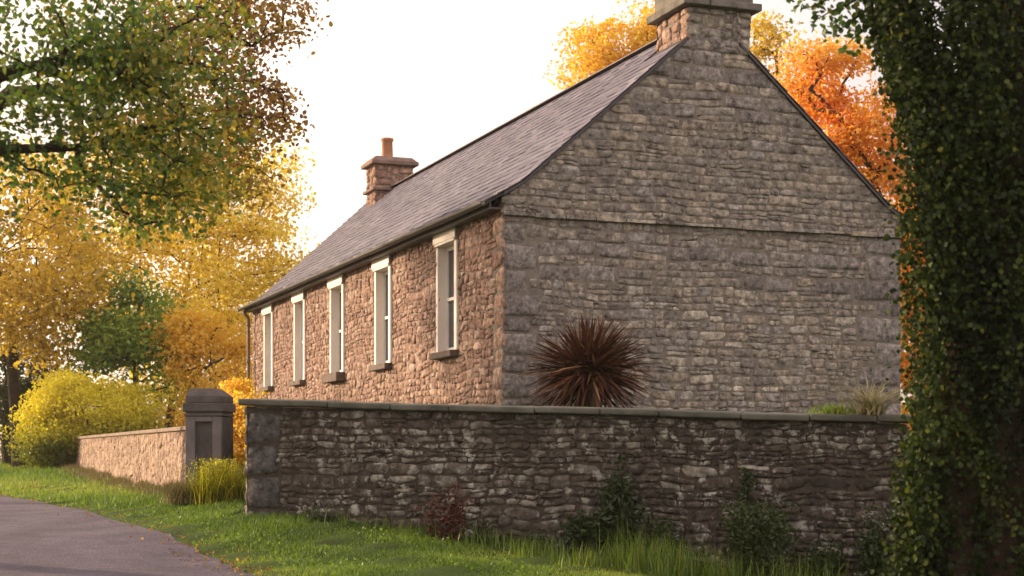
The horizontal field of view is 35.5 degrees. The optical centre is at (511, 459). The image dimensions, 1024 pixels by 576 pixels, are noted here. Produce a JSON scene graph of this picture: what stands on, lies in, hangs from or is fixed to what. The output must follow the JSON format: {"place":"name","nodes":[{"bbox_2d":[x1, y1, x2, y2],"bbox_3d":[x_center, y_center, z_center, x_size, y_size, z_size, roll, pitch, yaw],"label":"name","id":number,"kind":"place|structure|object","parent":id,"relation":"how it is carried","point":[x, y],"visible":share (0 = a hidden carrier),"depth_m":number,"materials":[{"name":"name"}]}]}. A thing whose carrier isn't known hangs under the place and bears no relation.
{"place":"outdoors","nodes":[
{"label":"outdoors","id":0,"kind":"place"},
{"bbox_2d":[0,495,256,575],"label":"road","id":1,"kind":"structure","parent":0,"point":[38,538],"depth_m":18.06,"materials":[{"name":"grey asphalt"}]},
{"bbox_2d":[0,435,914,575],"bbox_3d":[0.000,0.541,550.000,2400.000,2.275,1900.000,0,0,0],"label":"ground","id":2,"kind":"structure","parent":0,"point":[348,539],"depth_m":18.62,"materials":[{"name":"green plant"}]},
{"bbox_2d":[0,341,98,464],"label":"dark evergreen","id":3,"kind":"object","parent":2,"relation":"on","point":[26,385],"visible":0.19,"depth_m":52.80,"materials":[{"name":"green plant"}]},
{"bbox_2d":[0,133,144,467],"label":"autumn tree","id":4,"kind":"object","parent":2,"relation":"on","point":[44,279],"visible":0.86,"depth_m":46.35,"materials":[{"name":"yellow plant"}]},
{"bbox_2d":[0,367,171,470],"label":"golden bush","id":5,"kind":"object","parent":2,"relation":"on","point":[50,433],"visible":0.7,"depth_m":44.16,"materials":[{"name":"yellow plant"}]},
{"bbox_2d":[57,463,176,497],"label":"dry grass","id":6,"kind":"structure","parent":2,"relation":"on","point":[92,472],"depth_m":31.74,"materials":[{"name":"plant"}]},
{"bbox_2d":[67,426,184,486],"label":"wall","id":7,"kind":"structure","parent":2,"relation":"on","point":[152,456],"depth_m":30.41,"materials":[{"name":"beige stone"}]},
{"bbox_2d":[49,264,206,407],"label":"green tree","id":8,"kind":"object","parent":2,"relation":"on","point":[112,344],"visible":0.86,"depth_m":46.48,"materials":[{"name":"green plant"}]},
{"bbox_2d":[0,0,275,250],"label":"overhanging tree","id":9,"kind":"object","parent":2,"relation":"on","point":[105,59],"visible":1,"depth_m":12.52,"materials":[{"name":"green plant"}]},
{"bbox_2d":[0,491,293,575],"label":"fallen leaves","id":10,"kind":"object","parent":2,"relation":"on","point":[221,562],"visible":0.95,"depth_m":17.87,"materials":[{"name":"brown plant"}]},
{"bbox_2d":[6,136,319,427],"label":"autumn tree","id":11,"kind":"object","parent":2,"relation":"on","point":[223,281],"visible":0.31,"depth_m":50.84,"materials":[{"name":"yellow plant"}]},
{"bbox_2d":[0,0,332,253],"bbox_3d":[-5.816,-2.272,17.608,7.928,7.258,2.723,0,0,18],"label":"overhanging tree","id":12,"kind":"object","parent":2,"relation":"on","point":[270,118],"visible":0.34,"depth_m":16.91,"materials":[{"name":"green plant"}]},
{"bbox_2d":[142,474,200,503],"bbox_3d":[-4.622,0.392,22.903,1.405,0.439,1.453,0,0,-20],"label":"grass tuft","id":13,"kind":"object","parent":2,"relation":"on","point":[179,495],"visible":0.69,"depth_m":22.64,"materials":[{"name":"plant"}]},
{"bbox_2d":[138,297,252,426],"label":"golden tree","id":14,"kind":"object","parent":2,"relation":"on","point":[194,348],"visible":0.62,"depth_m":45.49,"materials":[{"name":"orange plant"}]},
{"bbox_2d":[164,456,246,503],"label":"ornamental grass","id":15,"kind":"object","parent":2,"relation":"on","point":[215,484],"depth_m":22.44,"materials":[{"name":"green plant"}]},
{"bbox_2d":[183,388,235,486],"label":"gate pillar","id":16,"kind":"structure","parent":2,"relation":"on","point":[209,414],"depth_m":23.76,"materials":[{"name":"stone"}]},
{"bbox_2d":[217,377,271,475],"bbox_3d":[-5.323,-0.463,31.320,1.812,2.382,2.156,0,0,0],"label":"golden shrub","id":17,"kind":"object","parent":2,"relation":"on","point":[237,389],"visible":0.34,"depth_m":30.94,"materials":[{"name":"orange plant"}]},
{"bbox_2d":[244,407,246,503],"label":"side wall","id":18,"kind":"structure","parent":2,"relation":"on","point":[245,413],"depth_m":21.05,"materials":[{"name":"stone"}]},
{"bbox_2d":[303,503,348,521],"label":"leafy weed","id":19,"kind":"object","parent":2,"relation":"on","point":[310,515],"visible":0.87,"depth_m":20.00,"materials":[{"name":"green plant"}]},
{"bbox_2d":[415,482,482,539],"bbox_3d":[-0.765,0.647,19.517,0.791,0.762,0.403,0,0,-19],"label":"red shrub","id":20,"kind":"object","parent":2,"relation":"on","point":[453,523],"visible":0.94,"depth_m":19.51,"materials":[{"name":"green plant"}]},
{"bbox_2d":[0,339,928,458],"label":"woodland","id":21,"kind":"object","parent":2,"relation":"on","point":[179,410],"depth_m":96.08,"materials":[{"name":"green plant"}]},
{"bbox_2d":[465,513,500,544],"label":"leafy weed","id":22,"kind":"object","parent":2,"relation":"on","point":[479,530],"visible":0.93,"depth_m":19.49,"materials":[{"name":"green plant"}]},
{"bbox_2d":[514,525,555,550],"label":"leafy weed","id":23,"kind":"object","parent":2,"relation":"on","point":[535,538],"visible":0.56,"depth_m":19.34,"materials":[{"name":"green plant"}]},
{"bbox_2d":[237,0,911,423],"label":"stone house","id":24,"kind":"structure","parent":2,"relation":"on","point":[691,192],"depth_m":23.45,"materials":[{"name":"grey stone"}]},
{"bbox_2d":[301,304,302,379],"bbox_3d":[-4.243,-2.455,33.145,0.070,1.626,0.841,0,0,-21],"label":"window frame","id":25,"kind":"structure","parent":24,"relation":"in","point":[301,304],"depth_m":33.49,"materials":[{"name":"white paint"}]},
{"bbox_2d":[338,289,340,371],"bbox_3d":[-3.162,-2.455,30.336,0.070,1.626,0.881,0,0,-21],"label":"window frame","id":26,"kind":"structure","parent":24,"relation":"in","point":[339,291],"depth_m":30.70,"materials":[{"name":"white paint"}]},
{"bbox_2d":[384,271,387,362],"bbox_3d":[-2.063,-2.455,27.480,0.070,1.626,0.841,0,0,-21],"label":"window frame","id":27,"kind":"structure","parent":24,"relation":"in","point":[385,273],"depth_m":27.80,"materials":[{"name":"white paint"}]},
{"bbox_2d":[446,246,453,349],"bbox_3d":[-0.841,-2.455,24.295,0.070,1.626,0.841,0,0,-21],"label":"window frame","id":28,"kind":"structure","parent":24,"relation":"in","point":[450,250],"depth_m":24.58,"materials":[{"name":"white paint"}]},
{"bbox_2d":[238,398,910,575],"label":"boundary wall","id":29,"kind":"structure","parent":2,"relation":"on","point":[541,468],"depth_m":19.50,"materials":[{"name":"stone"}]},
{"bbox_2d":[733,467,761,516],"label":"wall creeper","id":30,"kind":"object","parent":29,"relation":"attached to","point":[748,480],"depth_m":18.86,"materials":[{"name":"green plant"}]},
{"bbox_2d":[802,400,858,413],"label":"grass tuft","id":31,"kind":"object","parent":29,"relation":"on","point":[832,410],"visible":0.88,"depth_m":18.80,"materials":[{"name":"green plant"}]},
{"bbox_2d":[774,370,906,415],"bbox_3d":[4.099,-0.802,18.667,2.215,0.560,2.111,0,0,0],"label":"grass tuft","id":32,"kind":"object","parent":29,"relation":"on","point":[872,404],"visible":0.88,"depth_m":18.58,"materials":[{"name":"plant"}]},
{"bbox_2d":[305,510,857,575],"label":"tall grass","id":33,"kind":"structure","parent":2,"relation":"on","point":[663,564],"depth_m":18.44,"materials":[{"name":"green plant"}]},
{"bbox_2d":[554,508,616,559],"bbox_3d":[0.970,0.909,19.081,0.944,0.676,0.469,0,0,0],"label":"leafy weed","id":34,"kind":"object","parent":2,"relation":"on","point":[580,532],"visible":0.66,"depth_m":19.01,"materials":[{"name":"green plant"}]},
{"bbox_2d":[516,312,659,415],"bbox_3d":[1.026,-1.105,21.157,1.989,1.765,1.882,0,0,0],"label":"sword leaf plant","id":35,"kind":"object","parent":2,"relation":"on","point":[584,374],"visible":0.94,"depth_m":20.91,"materials":[{"name":"brown plant"}]},
{"bbox_2d":[533,0,656,106],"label":"autumn tree","id":36,"kind":"object","parent":2,"relation":"on","point":[602,47],"visible":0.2,"depth_m":54.98,"materials":[{"name":"orange plant"}]},
{"bbox_2d":[590,454,647,561],"bbox_3d":[1.269,0.602,19.037,0.705,1.349,0.473,0,0,0],"label":"tall weed","id":37,"kind":"object","parent":2,"relation":"on","point":[614,513],"visible":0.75,"depth_m":18.96,"materials":[{"name":"green plant"}]},
{"bbox_2d":[635,509,686,564],"bbox_3d":[1.763,0.934,18.935,0.632,0.781,0.409,0,0,0],"label":"leafy weed","id":38,"kind":"object","parent":2,"relation":"on","point":[663,531],"visible":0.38,"depth_m":18.87,"materials":[{"name":"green plant"}]},
{"bbox_2d":[717,493,801,575],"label":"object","id":39,"kind":"object","parent":2,"relation":"on","point":[754,540],"visible":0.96,"depth_m":18.44,"materials":[{"name":"green plant"}]},
{"bbox_2d":[750,9,839,124],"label":"autumn tree","id":40,"kind":"object","parent":2,"relation":"on","point":[760,49],"visible":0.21,"depth_m":49.65,"materials":[{"name":"orange plant"}]},
{"bbox_2d":[797,526,852,575],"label":"leafy weed","id":41,"kind":"object","parent":2,"relation":"on","point":[835,558],"visible":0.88,"depth_m":18.45,"materials":[{"name":"green plant"}]},
{"bbox_2d":[768,30,930,429],"bbox_3d":[8.049,-3.771,33.073,5.388,10.684,5.032,0,0,0],"label":"beech tree","id":42,"kind":"object","parent":2,"relation":"on","point":[853,140],"visible":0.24,"depth_m":33.44,"materials":[{"name":"orange plant"}]},
{"bbox_2d":[851,502,894,575],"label":"leafy weed","id":43,"kind":"object","parent":2,"relation":"on","point":[872,553],"visible":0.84,"depth_m":18.24,"materials":[{"name":"green plant"}]},
{"bbox_2d":[786,0,1023,575],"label":"ivy tree","id":44,"kind":"object","parent":2,"relation":"on","point":[960,509],"visible":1,"depth_m":12.46,"materials":[{"name":"green plant"}]},
{"bbox_2d":[0,0,965,457],"label":"sky","id":45,"kind":"structure","parent":0,"point":[432,77],"materials":[{"name":"white"}]}
]}

